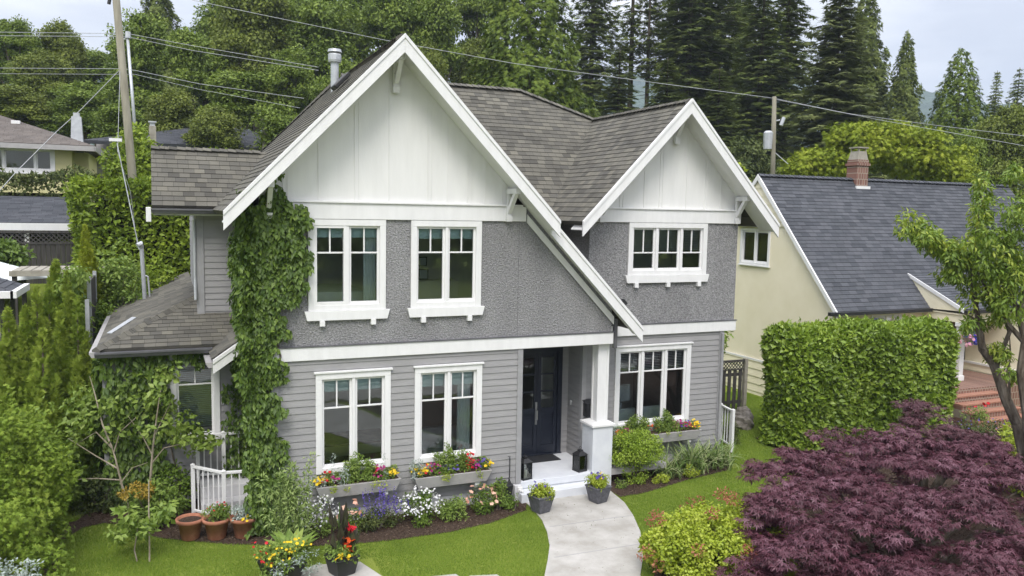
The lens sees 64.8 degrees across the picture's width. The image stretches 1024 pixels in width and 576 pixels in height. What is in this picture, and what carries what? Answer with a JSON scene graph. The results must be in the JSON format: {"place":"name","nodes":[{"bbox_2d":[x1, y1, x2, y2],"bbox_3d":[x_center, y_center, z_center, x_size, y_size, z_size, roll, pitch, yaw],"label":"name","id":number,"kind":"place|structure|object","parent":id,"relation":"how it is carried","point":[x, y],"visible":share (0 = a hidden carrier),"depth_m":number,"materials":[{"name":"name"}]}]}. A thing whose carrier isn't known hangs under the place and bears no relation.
{"place":"outdoors","nodes":[
{"label":"outdoors","id":0,"kind":"place"},
{"bbox_2d":[0,197,1021,575],"bbox_3d":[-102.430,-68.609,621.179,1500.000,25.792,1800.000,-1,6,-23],"label":"ground","id":1,"kind":"structure","parent":0,"point":[366,561],"depth_m":13.61,"materials":[{"name":"green plant"}]},
{"bbox_2d":[0,304,26,418],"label":"arborvitae","id":2,"kind":"object","parent":1,"relation":"on","point":[8,343],"visible":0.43,"depth_m":15.77,"materials":[{"name":"green plant"}]},
{"bbox_2d":[0,236,36,299],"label":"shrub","id":3,"kind":"object","parent":1,"relation":"on","point":[12,254],"visible":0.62,"depth_m":21.13,"materials":[{"name":"green plant"}]},
{"bbox_2d":[0,14,45,84],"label":"broadleaf tree","id":4,"kind":"object","parent":1,"relation":"on","point":[13,45],"visible":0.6,"depth_m":49.70,"materials":[{"name":"green plant"}]},
{"bbox_2d":[3,302,49,433],"bbox_3d":[-9.684,1.629,16.080,1.064,2.770,1.050,-1,6,-23],"label":"arborvitae","id":5,"kind":"object","parent":1,"relation":"on","point":[26,347],"visible":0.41,"depth_m":15.84,"materials":[{"name":"green plant"}]},
{"bbox_2d":[0,82,53,127],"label":"broadleaf tree","id":6,"kind":"object","parent":1,"relation":"on","point":[23,104],"visible":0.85,"depth_m":40.36,"materials":[{"name":"green plant"}]},
{"bbox_2d":[3,48,69,117],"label":"broadleaf tree","id":7,"kind":"object","parent":1,"relation":"on","point":[40,80],"visible":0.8,"depth_m":46.32,"materials":[{"name":"green plant"}]},
{"bbox_2d":[0,231,74,283],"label":"timber fence","id":8,"kind":"object","parent":1,"relation":"on","point":[50,251],"visible":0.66,"depth_m":23.18,"materials":[{"name":"wood"}]},
{"bbox_2d":[15,327,68,478],"bbox_3d":[-8.941,2.150,15.429,1.132,2.925,1.196,-1,6,-23],"label":"arborvitae","id":9,"kind":"object","parent":1,"relation":"on","point":[39,387],"visible":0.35,"depth_m":15.32,"materials":[{"name":"green plant"}]},
{"bbox_2d":[0,196,87,241],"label":"garden shed","id":10,"kind":"structure","parent":1,"relation":"on","point":[26,213],"depth_m":24.56,"materials":[{"name":"grey stone"}]},
{"bbox_2d":[0,164,106,241],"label":"mixed hedge","id":11,"kind":"object","parent":1,"relation":"on","point":[25,181],"visible":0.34,"depth_m":27.12,"materials":[{"name":"green plant"}]},
{"bbox_2d":[0,112,107,203],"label":"bungalow","id":12,"kind":"object","parent":1,"relation":"on","point":[21,143],"visible":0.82,"depth_m":30.15,"materials":[{"name":"white paint"}]},
{"bbox_2d":[49,310,73,438],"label":"arborvitae","id":13,"kind":"object","parent":1,"relation":"on","point":[62,359],"visible":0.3,"depth_m":15.81,"materials":[{"name":"green plant"}]},
{"bbox_2d":[34,17,107,103],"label":"broadleaf tree","id":14,"kind":"object","parent":1,"relation":"on","point":[71,50],"visible":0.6,"depth_m":51.53,"materials":[{"name":"green plant"}]},
{"bbox_2d":[31,79,119,138],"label":"broadleaf tree","id":15,"kind":"object","parent":1,"relation":"on","point":[77,97],"visible":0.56,"depth_m":40.92,"materials":[{"name":"green plant"}]},
{"bbox_2d":[58,354,104,500],"bbox_3d":[-8.367,2.693,15.642,0.985,2.896,1.090,-1,6,-23],"label":"arborvitae","id":16,"kind":"object","parent":1,"relation":"on","point":[79,376],"visible":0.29,"depth_m":15.48,"materials":[{"name":"green plant"}]},
{"bbox_2d":[74,223,105,329],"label":"cone cedar","id":17,"kind":"object","parent":1,"relation":"on","point":[87,258],"visible":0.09,"depth_m":19.51,"materials":[{"name":"green plant"}]},
{"bbox_2d":[85,271,96,347],"bbox_3d":[-9.675,0.965,18.600,0.080,2.550,2.400,-1,6,-23],"label":"privacy panel","id":18,"kind":"object","parent":1,"relation":"on","point":[91,296],"visible":0.43,"depth_m":18.09,"materials":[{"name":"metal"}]},
{"bbox_2d":[83,104,149,138],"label":"broadleaf tree","id":19,"kind":"object","parent":1,"relation":"on","point":[105,118],"visible":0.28,"depth_m":37.48,"materials":[{"name":"green plant"}]},
{"bbox_2d":[107,0,137,200],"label":"utility pole","id":20,"kind":"object","parent":1,"relation":"on","point":[128,133],"visible":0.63,"depth_m":23.91,"materials":[{"name":"brown wood"}]},
{"bbox_2d":[94,238,151,310],"bbox_3d":[-9.963,0.095,20.362,1.782,2.757,1.662,-1,6,-23],"label":"garden shrub","id":21,"kind":"object","parent":1,"relation":"on","point":[110,278],"visible":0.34,"depth_m":19.99,"materials":[{"name":"green plant"}]},
{"bbox_2d":[59,173,190,309],"bbox_3d":[-10.391,-0.889,23.802,5.178,4.989,2.322,-1,6,-23],"label":"laurel hedge","id":22,"kind":"object","parent":1,"relation":"on","point":[166,238],"visible":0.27,"depth_m":22.82,"materials":[{"name":"green plant"}]},
{"bbox_2d":[97,121,162,199],"bbox_3d":[-13.762,-3.780,29.474,2.525,4.598,2.475,-1,6,-23],"label":"laurel tree","id":23,"kind":"object","parent":1,"relation":"on","point":[114,168],"visible":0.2,"depth_m":28.95,"materials":[{"name":"green plant"}]},
{"bbox_2d":[95,8,175,120],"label":"broadleaf tree","id":24,"kind":"object","parent":1,"relation":"on","point":[146,57],"visible":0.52,"depth_m":45.59,"materials":[{"name":"green plant"}]},
{"bbox_2d":[103,480,179,561],"bbox_3d":[-6.026,4.014,13.146,1.157,1.867,1.603,-1,6,-23],"label":"sapling","id":25,"kind":"object","parent":1,"relation":"on","point":[141,528],"visible":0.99,"depth_m":12.85,"materials":[{"name":"green plant"}]},
{"bbox_2d":[138,85,199,132],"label":"broadleaf tree","id":26,"kind":"object","parent":1,"relation":"on","point":[171,109],"visible":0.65,"depth_m":39.53,"materials":[{"name":"green plant"}]},
{"bbox_2d":[140,0,202,107],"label":"cedar tree","id":27,"kind":"object","parent":1,"relation":"on","point":[162,6],"visible":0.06,"depth_m":55.81,"materials":[{"name":"green plant"}]},
{"bbox_2d":[84,118,270,193],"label":"house","id":28,"kind":"structure","parent":1,"relation":"on","point":[167,138],"depth_m":37.74,"materials":[{"name":"grey stone"}]},
{"bbox_2d":[162,27,213,116],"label":"broadleaf tree","id":29,"kind":"object","parent":1,"relation":"on","point":[189,65],"visible":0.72,"depth_m":43.38,"materials":[{"name":"green plant"}]},
{"bbox_2d":[190,463,247,514],"bbox_3d":[-5.252,3.783,14.751,1.451,1.040,0.368,2,5,6],"label":"white railing","id":30,"kind":"object","parent":1,"relation":"on","point":[223,472],"visible":0.47,"depth_m":14.74,"materials":[{"name":"paint"}]},
{"bbox_2d":[180,103,260,150],"bbox_3d":[-14.341,-5.433,38.133,3.574,6.631,4.789,6,7,39],"label":"broadleaf tree","id":31,"kind":"object","parent":1,"relation":"on","point":[215,126],"visible":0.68,"depth_m":37.34,"materials":[{"name":"green plant"}]},
{"bbox_2d":[199,475,250,515],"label":"side steps","id":32,"kind":"structure","parent":1,"relation":"on","point":[235,488],"depth_m":15.30,"materials":[{"name":"white wood"}]},
{"bbox_2d":[199,67,274,131],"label":"broadleaf tree","id":33,"kind":"object","parent":1,"relation":"on","point":[234,103],"visible":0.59,"depth_m":41.30,"materials":[{"name":"green plant"}]},
{"bbox_2d":[204,0,303,132],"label":"broadleaf tree","id":34,"kind":"object","parent":1,"relation":"on","point":[244,32],"visible":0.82,"depth_m":49.03,"materials":[{"name":"green plant"}]},
{"bbox_2d":[247,99,299,149],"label":"broadleaf tree","id":35,"kind":"object","parent":1,"relation":"on","point":[277,118],"visible":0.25,"depth_m":37.59,"materials":[{"name":"green plant"}]},
{"bbox_2d":[261,41,316,116],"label":"broadleaf tree","id":36,"kind":"object","parent":1,"relation":"on","point":[289,80],"visible":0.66,"depth_m":43.39,"materials":[{"name":"green plant"}]},
{"bbox_2d":[253,0,368,112],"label":"broadleaf tree","id":37,"kind":"object","parent":1,"relation":"on","point":[317,42],"visible":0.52,"depth_m":50.34,"materials":[{"name":"green plant"}]},
{"bbox_2d":[301,562,380,575],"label":"paving slab","id":38,"kind":"structure","parent":1,"relation":"on","point":[362,569],"depth_m":12.71,"materials":[{"name":"concrete"}]},
{"bbox_2d":[250,527,323,575],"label":"black pot","id":39,"kind":"object","parent":38,"relation":"on","point":[283,558],"visible":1,"depth_m":12.37,"materials":[{"name":"metal"}]},
{"bbox_2d":[320,501,360,575],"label":"black pot","id":40,"kind":"object","parent":38,"relation":"on","point":[342,558],"visible":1,"depth_m":12.53,"materials":[{"name":"metal"}]},
{"bbox_2d":[351,0,428,48],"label":"broadleaf tree","id":41,"kind":"object","parent":1,"relation":"on","point":[379,19],"visible":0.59,"depth_m":53.09,"materials":[{"name":"green plant"}]},
{"bbox_2d":[89,33,779,525],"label":"grey house","id":42,"kind":"structure","parent":1,"relation":"on","point":[499,275],"depth_m":15.93,"materials":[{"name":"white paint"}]},
{"bbox_2d":[87,353,230,507],"bbox_3d":[-7.693,2.556,16.059,4.353,3.053,2.162,4,6,31],"label":"climbing vine","id":43,"kind":"object","parent":42,"relation":"attached to","point":[100,372],"visible":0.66,"depth_m":15.04,"materials":[{"name":"green plant"}]},
{"bbox_2d":[169,355,220,439],"bbox_3d":[-6.136,2.094,15.629,0.890,1.720,0.187,-1,6,-23],"label":"window","id":44,"kind":"structure","parent":42,"relation":"in","point":[215,378],"depth_m":15.69,"materials":[{"name":"white paint"}]},
{"bbox_2d":[220,173,314,540],"bbox_3d":[-4.556,1.132,14.839,1.357,6.368,2.647,-2,6,-27],"label":"climbing vine","id":45,"kind":"object","parent":42,"relation":"attached to","point":[257,373],"visible":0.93,"depth_m":13.77,"materials":[{"name":"green plant"}]},
{"bbox_2d":[304,219,389,326],"bbox_3d":[-2.958,-0.282,14.415,1.518,1.880,0.335,-1,6,-23],"label":"window","id":46,"kind":"structure","parent":42,"relation":"in","point":[372,307],"depth_m":14.38,"materials":[{"name":"white paint"}]},
{"bbox_2d":[314,367,392,474],"bbox_3d":[-2.887,2.395,14.669,1.420,1.865,0.195,-1,6,-23],"label":"window","id":47,"kind":"structure","parent":42,"relation":"in","point":[354,380],"depth_m":14.62,"materials":[{"name":"white paint"}]},
{"bbox_2d":[307,451,400,503],"bbox_3d":[-2.845,3.369,14.545,1.722,0.951,0.556,-1,6,-23],"label":"flower box","id":48,"kind":"object","parent":42,"relation":"attached to","point":[349,482],"visible":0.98,"depth_m":14.50,"materials":[{"name":"paint"}]},
{"bbox_2d":[407,220,484,322],"bbox_3d":[-1.236,-0.315,15.094,1.518,1.880,0.215,-1,6,-23],"label":"window","id":49,"kind":"structure","parent":42,"relation":"in","point":[420,229],"depth_m":15.06,"materials":[{"name":"white paint"}]},
{"bbox_2d":[413,362,483,463],"bbox_3d":[-1.250,2.351,15.442,1.400,1.865,0.315,-1,6,-23],"label":"window","id":50,"kind":"structure","parent":42,"relation":"in","point":[462,375],"depth_m":15.40,"materials":[{"name":"white paint"}]},
{"bbox_2d":[409,441,493,493],"bbox_3d":[-1.167,3.371,15.293,1.704,0.947,0.522,-1,6,-23],"label":"flower box","id":51,"kind":"object","parent":42,"relation":"attached to","point":[446,471],"visible":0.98,"depth_m":15.22,"materials":[{"name":"paint"}]},
{"bbox_2d":[521,353,537,454],"bbox_3d":[0.312,2.557,17.658,0.556,2.270,0.138,-1,6,-23],"label":"door","id":52,"kind":"structure","parent":42,"relation":"in","point":[529,416],"depth_m":17.76,"materials":[{"name":"blue paint"}]},
{"bbox_2d":[536,352,557,453],"bbox_3d":[0.771,2.542,17.907,0.476,2.270,0.045,-1,6,-23],"label":"door","id":53,"kind":"structure","parent":42,"relation":"in","point":[546,422],"depth_m":17.92,"materials":[{"name":"blue paint"}]},
{"bbox_2d":[613,342,693,428],"bbox_3d":[3.144,2.170,18.187,2.050,1.865,0.215,-1,6,-23],"label":"window","id":54,"kind":"structure","parent":42,"relation":"in","point":[686,347],"depth_m":18.15,"materials":[{"name":"white paint"}]},
{"bbox_2d":[612,408,701,450],"bbox_3d":[3.208,3.149,18.072,2.436,0.880,0.524,-1,6,-23],"label":"flower box","id":55,"kind":"object","parent":42,"relation":"attached to","point":[669,428],"visible":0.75,"depth_m":18.12,"materials":[{"name":"paint"}]},
{"bbox_2d":[625,223,708,287],"bbox_3d":[3.459,-0.739,18.011,2.208,1.420,0.235,-1,6,-23],"label":"window","id":56,"kind":"structure","parent":42,"relation":"in","point":[654,274],"depth_m":17.97,"materials":[{"name":"white paint"}]},
{"bbox_2d":[415,0,463,81],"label":"broadleaf tree","id":57,"kind":"object","parent":1,"relation":"on","point":[441,20],"visible":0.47,"depth_m":53.50,"materials":[{"name":"green plant"}]},
{"bbox_2d":[443,38,493,84],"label":"broadleaf tree","id":58,"kind":"object","parent":1,"relation":"on","point":[474,47],"visible":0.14,"depth_m":57.10,"materials":[{"name":"green plant"}]},
{"bbox_2d":[453,0,511,48],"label":"broadleaf tree","id":59,"kind":"object","parent":1,"relation":"on","point":[475,14],"visible":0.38,"depth_m":63.17,"materials":[{"name":"green plant"}]},
{"bbox_2d":[462,0,600,117],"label":"broadleaf tree","id":60,"kind":"object","parent":1,"relation":"on","point":[561,89],"visible":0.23,"depth_m":42.12,"materials":[{"name":"green plant"}]},
{"bbox_2d":[566,0,629,117],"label":"fir tree","id":61,"kind":"object","parent":1,"relation":"on","point":[591,53],"visible":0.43,"depth_m":55.64,"materials":[{"name":"green plant"}]},
{"bbox_2d":[594,51,640,115],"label":"fir tree","id":62,"kind":"object","parent":1,"relation":"on","point":[617,102],"visible":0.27,"depth_m":48.17,"materials":[{"name":"green plant"}]},
{"bbox_2d":[599,0,664,107],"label":"fir tree","id":63,"kind":"object","parent":1,"relation":"on","point":[631,55],"visible":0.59,"depth_m":58.79,"materials":[{"name":"green plant"}]},
{"bbox_2d":[622,0,671,106],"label":"fir tree","id":64,"kind":"object","parent":1,"relation":"on","point":[645,68],"visible":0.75,"depth_m":57.62,"materials":[{"name":"green plant"}]},
{"bbox_2d":[642,59,686,107],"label":"fir tree","id":65,"kind":"object","parent":1,"relation":"on","point":[665,98],"visible":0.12,"depth_m":47.11,"materials":[{"name":"green plant"}]},
{"bbox_2d":[610,463,728,496],"bbox_3d":[3.542,4.133,17.762,3.700,0.030,1.520,-1,6,-23],"label":"bed","id":66,"kind":"object","parent":1,"relation":"on","point":[627,488],"visible":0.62,"depth_m":17.18,"materials":[{"name":"brown soil"}]},
{"bbox_2d":[608,425,665,484],"bbox_3d":[2.655,3.632,17.294,1.527,1.292,1.228,-1,6,-23],"label":"rounded shrub","id":67,"kind":"object","parent":66,"relation":"on","point":[633,439],"visible":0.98,"depth_m":17.08,"materials":[{"name":"green plant"}]},
{"bbox_2d":[669,440,732,475],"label":"ornamental grass","id":68,"kind":"object","parent":66,"relation":"on","point":[700,465],"depth_m":17.97,"materials":[{"name":"green plant"}]},
{"bbox_2d":[643,0,738,136],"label":"fir tree","id":69,"kind":"object","parent":1,"relation":"on","point":[688,70],"visible":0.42,"depth_m":54.60,"materials":[{"name":"green plant"}]},
{"bbox_2d":[651,0,754,141],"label":"fir tree","id":70,"kind":"object","parent":1,"relation":"on","point":[734,8],"visible":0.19,"depth_m":56.49,"materials":[{"name":"green plant"}]},
{"bbox_2d":[697,69,743,154],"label":"fir tree","id":71,"kind":"object","parent":1,"relation":"on","point":[716,117],"visible":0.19,"depth_m":46.06,"materials":[{"name":"green plant"}]},
{"bbox_2d":[722,358,747,412],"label":"gate","id":72,"kind":"structure","parent":1,"relation":"on","point":[740,401],"depth_m":23.08,"materials":[{"name":"grey wood"}]},
{"bbox_2d":[728,135,780,182],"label":"olive tree","id":73,"kind":"object","parent":1,"relation":"on","point":[748,159],"visible":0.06,"depth_m":40.41,"materials":[{"name":"green plant"}]},
{"bbox_2d":[716,0,802,173],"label":"fir tree","id":74,"kind":"object","parent":1,"relation":"on","point":[762,77],"visible":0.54,"depth_m":50.46,"materials":[{"name":"green plant"}]},
{"bbox_2d":[736,0,819,168],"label":"fir tree","id":75,"kind":"object","parent":1,"relation":"on","point":[792,31],"visible":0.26,"depth_m":52.29,"materials":[{"name":"green plant"}]},
{"bbox_2d":[779,0,896,179],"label":"fir tree","id":76,"kind":"object","parent":1,"relation":"on","point":[835,68],"visible":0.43,"depth_m":44.01,"materials":[{"name":"green plant"}]},
{"bbox_2d":[654,453,1023,575],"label":"bed front","id":77,"kind":"object","parent":1,"relation":"on","point":[949,482],"visible":0.09,"depth_m":15.18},
{"bbox_2d":[5,436,1022,575],"bbox_3d":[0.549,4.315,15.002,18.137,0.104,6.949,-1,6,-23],"label":"bark mulch","id":78,"kind":"object","parent":77,"relation":"on","point":[176,529],"visible":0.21,"depth_m":14.77,"materials":[{"name":"brown wood"}]},
{"bbox_2d":[0,490,75,575],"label":"shrub","id":79,"kind":"object","parent":78,"relation":"on","point":[16,522],"visible":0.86,"depth_m":11.26,"materials":[{"name":"green plant"}]},
{"bbox_2d":[0,383,83,558],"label":"feathery cedar","id":80,"kind":"object","parent":78,"relation":"on","point":[48,492],"visible":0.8,"depth_m":12.76,"materials":[{"name":"green plant"}]},
{"bbox_2d":[65,473,124,516],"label":"dark shrub","id":81,"kind":"object","parent":78,"relation":"on","point":[103,507],"visible":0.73,"depth_m":14.91,"materials":[{"name":"green plant"}]},
{"bbox_2d":[35,360,222,507],"bbox_3d":[-7.035,2.771,15.136,3.421,2.932,1.795,2,6,9],"label":"young tree","id":82,"kind":"object","parent":78,"relation":"on","point":[192,439],"visible":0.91,"depth_m":14.76,"materials":[{"name":"green plant"}]},
{"bbox_2d":[116,475,184,528],"bbox_3d":[-6.393,3.872,14.390,0.943,0.991,0.985,2,6,14],"label":"leafy shrub","id":83,"kind":"object","parent":78,"relation":"on","point":[157,495],"visible":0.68,"depth_m":14.28,"materials":[{"name":"green plant"}]},
{"bbox_2d":[150,458,197,510],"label":"leafy shrub","id":84,"kind":"object","parent":78,"relation":"on","point":[185,482],"visible":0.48,"depth_m":15.08,"materials":[{"name":"green plant"}]},
{"bbox_2d":[199,501,230,540],"bbox_3d":[-5.113,3.997,13.935,0.524,0.655,0.504,-1,6,-23],"label":"terracotta pot","id":85,"kind":"object","parent":78,"relation":"on","point":[215,521],"visible":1,"depth_m":13.82,"materials":[{"name":"orange ceramic"}]},
{"bbox_2d":[254,451,319,556],"bbox_3d":[-3.681,3.606,13.294,1.054,1.794,0.633,0,6,-11],"label":"tall perennial","id":86,"kind":"object","parent":78,"relation":"on","point":[290,512],"visible":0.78,"depth_m":13.21,"materials":[{"name":"green plant"}]},
{"bbox_2d":[358,481,410,532],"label":"salvia plant","id":87,"kind":"object","parent":78,"relation":"on","point":[371,517],"visible":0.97,"depth_m":14.45,"materials":[{"name":"purple plant"}]},
{"bbox_2d":[394,485,444,527],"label":"phlox plant","id":88,"kind":"object","parent":78,"relation":"on","point":[419,518],"visible":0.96,"depth_m":14.69,"materials":[{"name":"white plant"}]},
{"bbox_2d":[636,486,805,575],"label":"tipped shrub","id":89,"kind":"object","parent":77,"relation":"on","point":[691,542],"visible":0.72,"depth_m":12.47,"materials":[{"name":"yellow plant"}]},
{"bbox_2d":[712,425,1023,575],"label":"japanese maple","id":90,"kind":"object","parent":77,"relation":"on","point":[901,553],"visible":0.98,"depth_m":12.21,"materials":[{"name":"purple plant"}]},
{"bbox_2d":[888,398,1022,505],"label":"japanese maple","id":91,"kind":"object","parent":77,"relation":"on","point":[948,431],"visible":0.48,"depth_m":15.77,"materials":[{"name":"purple plant"}]},
{"bbox_2d":[893,161,1023,493],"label":"gnarled tree","id":92,"kind":"object","parent":77,"relation":"on","point":[957,260],"visible":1,"depth_m":15.55,"materials":[{"name":"green plant"}]},
{"bbox_2d":[758,313,960,450],"bbox_3d":[9.171,2.350,21.082,6.319,3.436,1.969,-1,6,-23],"label":"laurel hedge","id":93,"kind":"object","parent":1,"relation":"on","point":[848,372],"visible":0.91,"depth_m":20.17,"materials":[{"name":"green plant"}]},
{"bbox_2d":[839,0,899,178],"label":"cedar tree","id":94,"kind":"object","parent":1,"relation":"on","point":[879,84],"visible":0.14,"depth_m":57.59,"materials":[{"name":"green plant"}]},
{"bbox_2d":[723,147,1023,396],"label":"yellow house","id":95,"kind":"structure","parent":1,"relation":"on","point":[836,248],"depth_m":25.24,"materials":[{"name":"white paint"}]},
{"bbox_2d":[738,227,770,267],"bbox_3d":[7.791,-1.309,25.856,0.130,1.220,1.460,-1,6,-23],"label":"window","id":96,"kind":"structure","parent":95,"relation":"in","point":[755,243],"depth_m":25.85,"materials":[{"name":"white paint"}]},
{"bbox_2d":[775,116,981,182],"bbox_3d":[16.342,-3.263,36.249,9.723,8.963,4.012,1,5,0],"label":"broadleaf tree","id":97,"kind":"object","parent":1,"relation":"on","point":[907,151],"visible":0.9,"depth_m":34.85,"materials":[{"name":"green plant"}]},
{"bbox_2d":[871,29,928,179],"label":"cedar tree","id":98,"kind":"object","parent":1,"relation":"on","point":[904,103],"visible":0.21,"depth_m":55.88,"materials":[{"name":"green plant"}]},
{"bbox_2d":[911,47,991,180],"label":"cedar tree","id":99,"kind":"object","parent":1,"relation":"on","point":[966,112],"visible":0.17,"depth_m":49.61,"materials":[{"name":"green plant"}]},
{"bbox_2d":[952,126,994,182],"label":"broadleaf tree","id":100,"kind":"object","parent":1,"relation":"on","point":[984,160],"visible":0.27,"depth_m":39.80,"materials":[{"name":"green plant"}]},
{"bbox_2d":[943,369,1021,439],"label":"brick steps","id":101,"kind":"structure","parent":1,"relation":"on","point":[977,389],"depth_m":22.30,"materials":[{"name":"red brick"}]},
{"bbox_2d":[972,100,1023,198],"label":"broadleaf tree","id":102,"kind":"object","parent":1,"relation":"on","point":[1009,122],"visible":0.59,"depth_m":43.49,"materials":[{"name":"green plant"}]},
{"bbox_2d":[0,0,1023,105],"label":"sky","id":103,"kind":"structure","parent":0,"point":[992,31],"materials":[{"name":"white"}]},
{"bbox_2d":[51,59,1022,188],"bbox_3d":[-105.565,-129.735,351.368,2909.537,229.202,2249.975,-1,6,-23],"label":"mountain","id":104,"kind":"structure","parent":0,"point":[927,103],"depth_m":953.08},
{"bbox_2d":[526,491,642,575],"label":"path","id":105,"kind":"structure","parent":0,"point":[605,533],"depth_m":14.22,"materials":[{"name":"concrete"}]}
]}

